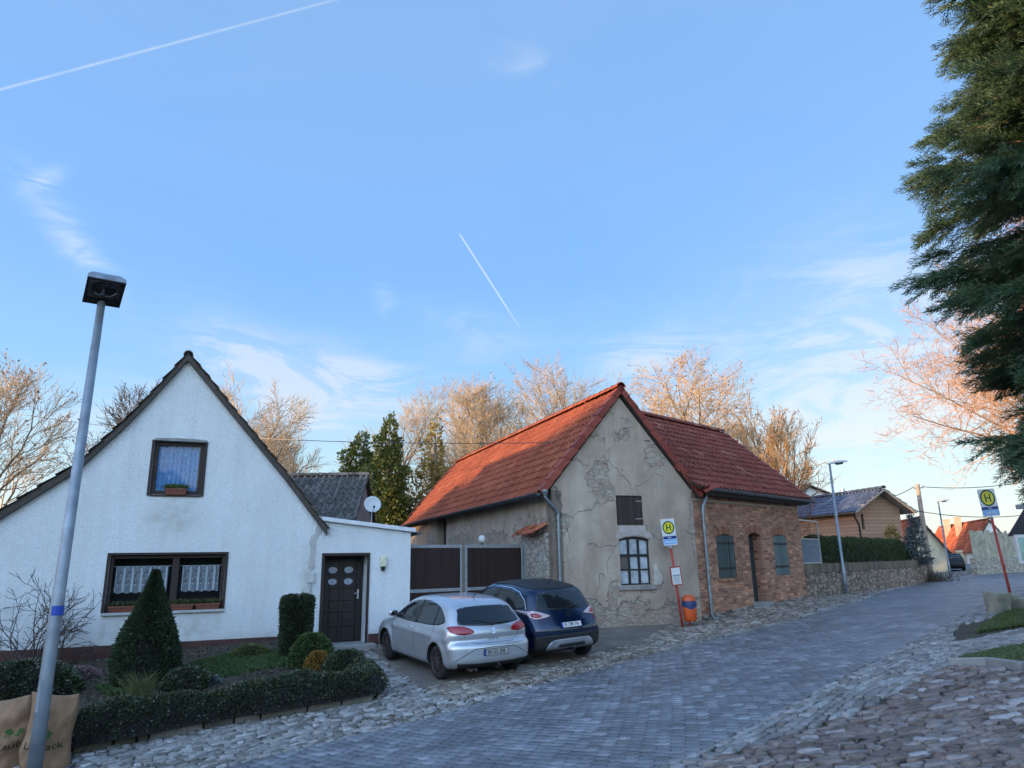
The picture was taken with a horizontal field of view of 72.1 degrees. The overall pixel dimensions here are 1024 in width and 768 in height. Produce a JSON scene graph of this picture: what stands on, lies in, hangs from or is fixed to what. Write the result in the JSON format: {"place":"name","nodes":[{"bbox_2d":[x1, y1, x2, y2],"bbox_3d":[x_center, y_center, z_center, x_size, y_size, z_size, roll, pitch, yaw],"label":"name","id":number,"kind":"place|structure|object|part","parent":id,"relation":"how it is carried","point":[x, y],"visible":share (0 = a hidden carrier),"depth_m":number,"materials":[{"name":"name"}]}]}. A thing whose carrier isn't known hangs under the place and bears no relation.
{"place":"outdoors","nodes":[
{"label":"outdoors","id":0,"kind":"place"},
{"bbox_2d":[95,648,287,696],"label":"lawn grass","id":1,"kind":"structure","parent":0,"point":[230,665],"depth_m":13.26,"materials":[{"name":"green plant"}]},
{"bbox_2d":[0,0,1023,533],"label":"sky","id":2,"kind":"structure","parent":0,"point":[353,205],"materials":[{"name":"blue"}]},
{"bbox_2d":[372,621,698,698],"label":"driveway","id":3,"kind":"structure","parent":0,"point":[417,671],"depth_m":14.66,"materials":[{"name":"grey stone"}]},
{"bbox_2d":[378,592,527,678],"bbox_3d":[-1.323,4.911,14.384,1.990,1.522,4.224,6,-14,-31],"label":"parked car","id":4,"kind":"object","parent":3,"relation":"on","point":[443,635],"visible":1,"depth_m":13.05,"materials":[{"name":"silver metal"}]},
{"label":"side windows","id":5,"kind":"part","parent":4,"relation":"part of","materials":[{"name":"black glass"}]},
{"bbox_3d":[-0.458,4.287,13.051,1.274,0.339,0.345,6,-14,-31],"label":"rear window","id":6,"kind":"part","parent":4,"relation":"part of","materials":[{"name":"black glass"}]},
{"bbox_2d":[480,578,598,663],"bbox_3d":[0.162,5.107,15.767,2.026,1.617,4.107,5,-12,-32],"label":"parked car","id":7,"kind":"object","parent":3,"relation":"on","point":[555,615],"visible":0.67,"depth_m":14.32,"materials":[{"name":"blue paint"}]},
{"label":"side windows","id":8,"kind":"part","parent":7,"relation":"part of","materials":[{"name":"black glass"}]},
{"bbox_3d":[1.021,4.439,14.495,1.289,0.355,0.290,5,-12,-32],"label":"rear window","id":9,"kind":"part","parent":7,"relation":"part of","materials":[{"name":"black glass"}]},
{"bbox_2d":[70,574,1023,767],"bbox_3d":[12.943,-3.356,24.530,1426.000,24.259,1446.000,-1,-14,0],"label":"ground","id":10,"kind":"structure","parent":0,"point":[965,632],"depth_m":12.45,"materials":[{"name":"soil"}]},
{"bbox_2d":[0,348,81,507],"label":"bare tree","id":11,"kind":"object","parent":10,"relation":"on","point":[17,399],"visible":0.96,"depth_m":32.00,"materials":[{"name":"brown plant"}]},
{"bbox_2d":[55,378,160,471],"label":"bare tree","id":12,"kind":"object","parent":10,"relation":"on","point":[119,417],"visible":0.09,"depth_m":41.93,"materials":[{"name":"grey plant"}]},
{"bbox_2d":[65,640,301,708],"bbox_3d":[-7.176,5.061,11.725,8.878,0.675,5.511,5,-15,-22],"label":"garden bed","id":13,"kind":"object","parent":10,"relation":"on","point":[191,659],"visible":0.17,"depth_m":12.99,"materials":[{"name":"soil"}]},
{"bbox_2d":[0,656,85,700],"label":"shrub","id":14,"kind":"object","parent":13,"relation":"on","point":[20,678],"visible":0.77,"depth_m":11.40,"materials":[{"name":"green plant"}]},
{"bbox_2d":[0,568,114,664],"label":"bare shrub","id":15,"kind":"object","parent":13,"relation":"on","point":[65,628],"visible":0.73,"depth_m":13.29,"materials":[{"name":"brown plant"}]},
{"bbox_2d":[73,665,103,679],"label":"shrub","id":16,"kind":"object","parent":13,"relation":"on","point":[89,672],"visible":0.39,"depth_m":12.69,"materials":[{"name":"plant"}]},
{"bbox_2d":[114,668,163,699],"bbox_3d":[-5.986,4.806,11.233,0.750,0.497,0.774,11,-19,-39],"label":"grass tuft","id":17,"kind":"object","parent":13,"relation":"on","point":[141,688],"visible":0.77,"depth_m":11.17,"materials":[{"name":"green plant"}]},
{"bbox_2d":[106,568,183,687],"bbox_3d":[-6.398,4.314,12.453,1.246,2.059,1.244,-1,-14,0],"label":"conical yew","id":18,"kind":"object","parent":13,"relation":"on","point":[147,639],"visible":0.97,"depth_m":12.14,"materials":[{"name":"green plant"}]},
{"bbox_2d":[157,665,213,692],"bbox_3d":[-5.503,4.999,11.927,0.963,0.439,0.958,7,-16,-28],"label":"shrub","id":19,"kind":"object","parent":13,"relation":"on","point":[194,677],"visible":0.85,"depth_m":11.73,"materials":[{"name":"green plant"}]},
{"bbox_2d":[206,674,222,686],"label":"shrub","id":20,"kind":"object","parent":13,"relation":"on","point":[217,679],"visible":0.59,"depth_m":12.03,"materials":[{"name":"plant"}]},
{"bbox_2d":[71,655,390,747],"bbox_3d":[-4.203,4.764,10.762,4.874,0.800,1.142,8,-17,-32],"label":"ground cover hedge","id":21,"kind":"object","parent":13,"relation":"on","point":[122,717],"visible":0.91,"depth_m":10.39,"materials":[{"name":"green plant"}]},
{"bbox_2d":[229,643,270,656],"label":"shrub","id":22,"kind":"object","parent":13,"relation":"on","point":[246,650],"visible":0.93,"depth_m":14.04,"materials":[{"name":"green plant"}]},
{"bbox_2d":[276,592,316,656],"bbox_3d":[-4.362,4.880,14.188,0.771,1.340,0.778,-1,-14,0],"label":"columnar yew","id":23,"kind":"object","parent":13,"relation":"on","point":[296,616],"visible":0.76,"depth_m":14.01,"materials":[{"name":"green plant"}]},
{"bbox_2d":[284,631,334,668],"bbox_3d":[-3.834,5.101,13.498,0.932,0.697,0.923,-7,-16,23],"label":"shrub","id":24,"kind":"object","parent":13,"relation":"on","point":[304,646],"visible":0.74,"depth_m":13.30,"materials":[{"name":"green plant"}]},
{"bbox_2d":[303,649,327,672],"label":"shrub","id":25,"kind":"object","parent":13,"relation":"on","point":[315,659],"visible":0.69,"depth_m":12.73,"materials":[{"name":"yellow plant"}]},
{"bbox_2d":[319,648,363,672],"bbox_3d":[-3.028,5.064,12.822,0.983,0.483,1.019,-1,-14,0],"label":"shrub","id":26,"kind":"object","parent":13,"relation":"on","point":[338,660],"visible":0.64,"depth_m":12.60,"materials":[{"name":"green plant"}]},
{"bbox_2d":[0,350,421,662],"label":"house","id":27,"kind":"structure","parent":10,"relation":"on","point":[247,531],"depth_m":15.57,"materials":[{"name":"white paint"}]},
{"bbox_2d":[106,600,136,612],"bbox_3d":[-8.011,4.600,14.620,0.749,0.263,0.331,7,-16,-27],"label":"flower box","id":28,"kind":"object","parent":27,"relation":"on","point":[120,607],"visible":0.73,"depth_m":14.52,"materials":[{"name":"ceramic"}]},
{"bbox_2d":[100,552,228,615],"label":"window","id":29,"kind":"structure","parent":27,"relation":"in","point":[189,575],"depth_m":15.28,"materials":[{"name":"brown glass"}]},
{"bbox_2d":[162,483,189,494],"bbox_3d":[-7.383,2.299,15.467,0.584,0.275,0.309,5,-15,-21],"label":"flower box","id":30,"kind":"object","parent":27,"relation":"on","point":[176,489],"visible":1,"depth_m":15.40,"materials":[{"name":"plastic"}]},
{"bbox_2d":[146,438,207,496],"bbox_3d":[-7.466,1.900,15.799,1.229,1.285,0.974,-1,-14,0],"label":"window","id":31,"kind":"structure","parent":27,"relation":"in","point":[181,462],"depth_m":15.74,"materials":[{"name":"blue glass"}]},
{"bbox_2d":[168,598,196,610],"bbox_3d":[-7.034,4.688,15.019,0.622,0.258,0.318,6,-16,-27],"label":"flower box","id":32,"kind":"object","parent":27,"relation":"on","point":[181,604],"visible":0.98,"depth_m":14.96,"materials":[{"name":"ceramic"}]},
{"bbox_2d":[193,597,222,609],"bbox_3d":[-6.556,4.721,15.191,0.647,0.261,0.324,6,-16,-26],"label":"flower box","id":33,"kind":"object","parent":27,"relation":"on","point":[206,603],"visible":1,"depth_m":15.14,"materials":[{"name":"ceramic"}]},
{"bbox_2d":[321,555,362,641],"bbox_3d":[-4.065,5.101,16.748,0.990,1.975,0.136,5,-15,-22],"label":"door","id":34,"kind":"structure","parent":27,"relation":"in","point":[343,575],"depth_m":16.77,"materials":[{"name":"brown wood"}]},
{"bbox_2d":[364,496,380,522],"bbox_3d":[-3.924,3.703,19.661,0.391,1.158,0.402,-5,-15,16],"label":"satellite dish","id":35,"kind":"object","parent":27,"relation":"attached to","point":[372,504],"visible":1,"depth_m":19.82,"materials":[{"name":"metal"}]},
{"bbox_2d":[72,695,373,754],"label":"garden edging wall","id":36,"kind":"structure","parent":10,"relation":"on","point":[186,729],"depth_m":10.33,"materials":[{"name":"grey stone"}]},
{"bbox_2d":[219,363,317,467],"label":"bare tree","id":37,"kind":"object","parent":10,"relation":"on","point":[270,442],"visible":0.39,"depth_m":51.82,"materials":[{"name":"brown plant"}]},
{"bbox_2d":[252,419,330,472],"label":"bare tree","id":38,"kind":"object","parent":10,"relation":"on","point":[293,468],"visible":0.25,"depth_m":59.99,"materials":[{"name":"brown plant"}]},
{"bbox_2d":[13,648,573,767],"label":"pale cobbled strip","id":39,"kind":"object","parent":10,"relation":"on","point":[245,741],"visible":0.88,"depth_m":9.80,"materials":[{"name":"grey stone"}]},
{"bbox_2d":[0,694,31,767],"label":"paper sack","id":40,"kind":"object","parent":39,"relation":"on","point":[15,713],"visible":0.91,"depth_m":8.87,"materials":[{"name":"brown paper"}]},
{"bbox_2d":[19,692,79,767],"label":"paper sack","id":41,"kind":"object","parent":39,"relation":"on","point":[64,709],"visible":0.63,"depth_m":8.77,"materials":[{"name":"brown paper"}]},
{"bbox_2d":[26,271,126,767],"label":"street lamp","id":42,"kind":"object","parent":39,"relation":"on","point":[102,290],"visible":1,"depth_m":9.06,"materials":[{"name":"grey metal"}]},
{"bbox_2d":[288,472,375,522],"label":"outbuilding","id":43,"kind":"structure","parent":10,"relation":"on","point":[342,495],"depth_m":26.67,"materials":[{"name":"concrete"}]},
{"bbox_2d":[336,429,380,494],"bbox_3d":[-7.730,6.323,35.700,3.673,8.134,2.752,-7,-15,21],"label":"ivy clad tree","id":44,"kind":"object","parent":10,"relation":"on","point":[366,454],"visible":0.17,"depth_m":35.91,"materials":[{"name":"green plant"}]},
{"bbox_2d":[359,411,414,526],"bbox_3d":[-5.925,5.582,33.630,3.094,8.737,2.578,-1,-14,0],"label":"ivy clad tree","id":45,"kind":"object","parent":10,"relation":"on","point":[391,490],"visible":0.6,"depth_m":33.58,"materials":[{"name":"green plant"}]},
{"bbox_2d":[331,381,460,515],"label":"bare tree","id":46,"kind":"object","parent":10,"relation":"on","point":[406,458],"visible":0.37,"depth_m":59.78,"materials":[{"name":"brown plant"}]},
{"bbox_2d":[393,414,452,513],"bbox_3d":[-4.466,5.814,35.551,4.851,8.914,3.664,-1,-14,0],"label":"golden tree","id":47,"kind":"object","parent":10,"relation":"on","point":[433,468],"visible":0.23,"depth_m":35.93,"materials":[{"name":"green plant"}]},
{"bbox_2d":[410,372,559,488],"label":"bare tree","id":48,"kind":"object","parent":10,"relation":"on","point":[467,402],"visible":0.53,"depth_m":47.55,"materials":[{"name":"brown plant"}]},
{"bbox_2d":[400,382,703,627],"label":"barn","id":49,"kind":"structure","parent":10,"relation":"on","point":[592,496],"depth_m":19.50,"materials":[{"name":"grey paint"}]},
{"bbox_2d":[15,413,649,443],"bbox_3d":[-11.456,1.325,27.417,33.884,4.768,0.022,-8,-16,24],"label":"overhead wire","id":50,"kind":"object","parent":49,"relation":"attached to","point":[363,442],"visible":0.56,"depth_m":23.73,"materials":[{"name":"black plastic"}]},
{"bbox_2d":[444,522,445,544],"bbox_3d":[-2.485,6.947,27.727,0.060,3.000,1.250,5,-15,-21],"label":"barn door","id":51,"kind":"structure","parent":49,"relation":"in","point":[444,522],"depth_m":28.40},
{"bbox_2d":[410,543,525,601],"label":"driveway gate","id":52,"kind":"structure","parent":49,"relation":"attached to","point":[435,569],"depth_m":18.33,"materials":[{"name":"wood"}]},
{"bbox_2d":[478,535,485,544],"bbox_3d":[-0.820,4.268,19.241,0.208,0.270,0.230,-1,-14,0],"label":"globe lamp","id":53,"kind":"object","parent":52,"relation":"attached to","point":[481,539],"visible":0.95,"depth_m":19.17,"materials":[{"name":"glass"}]},
{"bbox_2d":[619,537,649,584],"bbox_3d":[3.289,4.777,19.052,0.892,1.270,0.393,-1,-14,0],"label":"window","id":54,"kind":"structure","parent":49,"relation":"in","point":[634,555],"depth_m":19.05,"materials":[{"name":"glass"}]},
{"bbox_2d":[468,349,645,438],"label":"bare tree","id":55,"kind":"object","parent":10,"relation":"on","point":[562,393],"visible":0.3,"depth_m":55.39,"materials":[{"name":"brown plant"}]},
{"bbox_2d":[427,630,753,700],"bbox_3d":[2.227,5.665,14.598,9.326,0.461,1.506,11,-18,-39],"label":"cobbled driveway edge","id":56,"kind":"object","parent":10,"relation":"on","point":[562,665],"visible":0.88,"depth_m":13.30,"materials":[{"name":"grey stone"}]},
{"bbox_2d":[363,587,894,724],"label":"fallen leaves","id":57,"kind":"object","parent":10,"relation":"on","point":[603,662],"visible":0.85,"depth_m":13.24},
{"bbox_2d":[624,344,766,448],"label":"bare tree","id":58,"kind":"object","parent":10,"relation":"on","point":[683,412],"visible":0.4,"depth_m":46.21,"materials":[{"name":"brown plant"}]},
{"bbox_2d":[584,401,814,620],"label":"brick cottage","id":59,"kind":"structure","parent":10,"relation":"on","point":[748,537],"depth_m":22.30,"materials":[{"name":"brick"}]},
{"bbox_2d":[748,534,757,601],"bbox_3d":[7.444,5.787,22.142,0.800,2.158,0.090,13,-20,-43],"label":"door","id":60,"kind":"structure","parent":59,"relation":"in","point":[751,550],"depth_m":22.31,"materials":[{"name":"wood"}]},
{"bbox_2d":[716,393,838,495],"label":"bare tree","id":61,"kind":"object","parent":10,"relation":"on","point":[774,436],"visible":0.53,"depth_m":44.49,"materials":[{"name":"brown plant"}]},
{"bbox_2d":[664,586,908,649],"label":"kerb stones","id":62,"kind":"object","parent":10,"relation":"on","point":[750,629],"visible":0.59,"depth_m":18.25,"materials":[{"name":"grey stone"}]},
{"bbox_2d":[796,483,829,498],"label":"white house","id":63,"kind":"structure","parent":10,"relation":"on","point":[810,492],"depth_m":65.82,"materials":[{"name":"tile"}]},
{"bbox_2d":[655,588,1023,767],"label":"cobbled verge","id":64,"kind":"structure","parent":10,"relation":"on","point":[852,694],"depth_m":8.29,"materials":[{"name":"grey stone"}]},
{"bbox_2d":[977,488,1011,592],"bbox_3d":[12.421,4.173,18.073,0.541,2.960,0.088,0,-14,-5],"label":"bus stop sign","id":65,"kind":"object","parent":64,"relation":"on","point":[988,502],"visible":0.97,"depth_m":18.28,"materials":[{"name":"red metal"}]},
{"bbox_2d":[982,591,1010,613],"bbox_3d":[10.789,4.896,15.640,0.380,0.556,0.384,2,-15,-10],"label":"stone block","id":66,"kind":"object","parent":64,"relation":"on","point":[996,602],"depth_m":15.51,"materials":[{"name":"stone"}]},
{"bbox_2d":[1010,593,1018,608],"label":"stone block","id":67,"kind":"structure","parent":64,"relation":"on","point":[1014,600],"depth_m":15.70,"materials":[{"name":"stone"}]},
{"bbox_2d":[1008,504,1023,562],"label":"notice shelter","id":68,"kind":"object","parent":64,"relation":"on","point":[1016,532],"visible":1,"depth_m":21.60,"materials":[{"name":"stone"}]},
{"bbox_2d":[1018,597,1023,607],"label":"stone block","id":69,"kind":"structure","parent":64,"relation":"on","point":[1020,602],"depth_m":15.64,"materials":[{"name":"stone"}]},
{"bbox_2d":[692,664,1023,767],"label":"cobbled square","id":70,"kind":"structure","parent":10,"relation":"on","point":[971,716],"depth_m":6.44,"materials":[{"name":"grey stone"}]},
{"bbox_2d":[804,560,926,596],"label":"retaining wall","id":71,"kind":"structure","parent":10,"relation":"on","point":[823,579],"depth_m":28.51,"materials":[{"name":"stone"}]},
{"bbox_2d":[799,519,821,563],"bbox_3d":[10.686,5.663,25.350,0.040,1.630,2.140,-13,-19,40],"label":"wire fence","id":72,"kind":"object","parent":71,"relation":"on","point":[813,550],"visible":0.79,"depth_m":25.44,"materials":[{"name":"metal"}]},
{"bbox_2d":[913,484,932,572],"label":"utility pole","id":73,"kind":"object","parent":10,"relation":"on","point":[922,517],"visible":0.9,"depth_m":40.15,"materials":[{"name":"brown wood"}]},
{"bbox_2d":[929,482,1020,487],"bbox_3d":[26.195,5.593,39.218,5.753,0.328,0.036,-10,-17,30],"label":"overhead wire","id":74,"kind":"object","parent":73,"relation":"attached to","point":[969,487],"visible":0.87,"depth_m":39.39,"materials":[{"name":"black plastic"}]},
{"bbox_2d":[901,516,951,572],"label":"cream house","id":75,"kind":"structure","parent":10,"relation":"on","point":[938,554],"depth_m":57.60,"materials":[{"name":"beige paint"}]},
{"bbox_2d":[849,218,1023,489],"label":"larch","id":76,"kind":"object","parent":10,"relation":"on","point":[1007,401],"visible":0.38,"depth_m":38.26,"materials":[{"name":"orange plant"}]},
{"bbox_2d":[936,499,951,577],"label":"street lamp","id":77,"kind":"object","parent":10,"relation":"on","point":[948,562],"visible":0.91,"depth_m":43.79,"materials":[{"name":"grey metal"}]},
{"bbox_2d":[923,568,965,581],"bbox_3d":[21.722,10.048,37.229,3.728,0.899,5.828,-1,-14,0],"label":"bramble","id":78,"kind":"object","parent":10,"relation":"on","point":[932,577],"visible":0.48,"depth_m":36.18,"materials":[{"name":"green plant"}]},
{"bbox_2d":[887,0,1023,510],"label":"sequoia","id":79,"kind":"object","parent":10,"relation":"on","point":[990,181],"visible":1,"depth_m":14.32,"materials":[{"name":"green plant"}]},
{"bbox_2d":[935,517,1001,563],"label":"house","id":80,"kind":"structure","parent":10,"relation":"on","point":[957,537],"depth_m":80.10,"materials":[{"name":"orange tile"}]},
{"bbox_2d":[947,657,1023,669],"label":"kerb edging","id":81,"kind":"object","parent":10,"relation":"on","point":[992,661],"visible":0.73,"depth_m":8.83,"materials":[{"name":"concrete"}]},
{"bbox_2d":[956,642,1023,660],"bbox_3d":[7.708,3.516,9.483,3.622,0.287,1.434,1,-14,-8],"label":"grass verge","id":82,"kind":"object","parent":10,"relation":"on","point":[1007,652],"depth_m":9.42,"materials":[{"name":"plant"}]},
{"bbox_2d":[969,530,1023,574],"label":"board fence","id":83,"kind":"object","parent":10,"relation":"on","point":[985,559],"visible":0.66,"depth_m":51.63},
{"bbox_2d":[224,572,1023,767],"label":"road","id":84,"kind":"structure","parent":0,"point":[655,709],"depth_m":9.72,"materials":[{"name":"grey stone"}]},
{"bbox_2d":[643,568,971,640],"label":"cobbled pavement","id":85,"kind":"structure","parent":0,"point":[774,613],"depth_m":19.68,"materials":[{"name":"grey stone"}]},
{"bbox_2d":[660,518,683,626],"bbox_3d":[4.240,5.021,18.589,0.482,2.907,0.138,3,-15,-14],"label":"bus stop sign","id":86,"kind":"object","parent":85,"relation":"on","point":[668,532],"visible":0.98,"depth_m":18.75,"materials":[{"name":"metal"}]},
{"bbox_2d":[682,595,696,624],"bbox_3d":[4.678,5.999,18.538,0.394,0.859,0.420,-1,-14,0],"label":"litter bin","id":87,"kind":"object","parent":85,"relation":"on","point":[689,605],"visible":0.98,"depth_m":18.41,"materials":[{"name":"orange plastic"}]},
{"bbox_2d":[827,460,847,593],"bbox_3d":[12.788,5.540,26.961,0.780,5.246,0.260,-3,-14,10],"label":"street lamp","id":88,"kind":"object","parent":85,"relation":"on","point":[843,572],"visible":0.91,"depth_m":26.97,"materials":[{"name":"grey metal"}]},
{"bbox_2d":[934,564,970,573],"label":"road","id":89,"kind":"structure","parent":0,"point":[968,566],"depth_m":62.91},
{"bbox_2d":[948,553,965,570],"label":"parked car","id":90,"kind":"object","parent":89,"relation":"on","point":[956,561],"visible":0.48,"depth_m":59.30,"materials":[{"name":"black metal"}]},
{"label":"rear window","id":91,"kind":"part","parent":90,"relation":"part of","materials":[{"name":"black glass"}]},
{"bbox_2d":[943,628,1023,657],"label":"cobbled path","id":92,"kind":"structure","parent":0,"point":[960,648],"depth_m":10.80,"materials":[{"name":"grey stone"}]},
{"label":"garden terrace","id":93,"kind":"structure","parent":0,"visible":0},
{"bbox_2d":[799,495,822,561],"bbox_3d":[10.370,5.855,27.865,2.903,2.689,2.871,-1,-14,0],"label":"bare shrub","id":94,"kind":"object","parent":93,"relation":"on","point":[812,534],"visible":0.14,"depth_m":27.05,"materials":[{"name":"brown plant"}]},
{"bbox_2d":[801,534,910,563],"bbox_3d":[15.619,7.420,31.509,1.034,1.220,13.740,-13,-19,40],"label":"thuja hedge","id":95,"kind":"object","parent":93,"relation":"on","point":[861,549],"visible":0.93,"depth_m":30.15,"materials":[{"name":"green plant"}]},
{"bbox_2d":[797,485,917,541],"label":"timber house","id":96,"kind":"structure","parent":93,"relation":"on","point":[870,512],"depth_m":38.93,"materials":[{"name":"brown wood"}]},
{"bbox_2d":[918,511,1019,516],"bbox_3d":[25.436,7.117,39.187,7.893,0.647,0.036,0,-14,-2],"label":"overhead wire","id":97,"kind":"object","parent":96,"relation":"attached to","point":[963,516],"visible":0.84,"depth_m":39.10,"materials":[{"name":"black plastic"}]},
{"bbox_2d":[884,523,902,541],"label":"shrub","id":98,"kind":"object","parent":93,"relation":"on","point":[893,533],"visible":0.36,"depth_m":37.00,"materials":[{"name":"green plant"}]},
{"bbox_2d":[901,513,935,581],"bbox_3d":[20.647,8.320,35.988,1.614,3.430,1.841,-6,-15,18],"label":"blue spruce","id":99,"kind":"object","parent":93,"relation":"on","point":[914,530],"visible":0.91,"depth_m":35.90,"materials":[{"name":"grey plant"}]},
{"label":"grass verge","id":100,"kind":"structure","parent":0,"visible":0},
{"bbox_2d":[974,607,1023,632],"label":"grass","id":101,"kind":"structure","parent":100,"relation":"on","point":[1006,618],"depth_m":13.33,"materials":[{"name":"green plant"}]}
]}

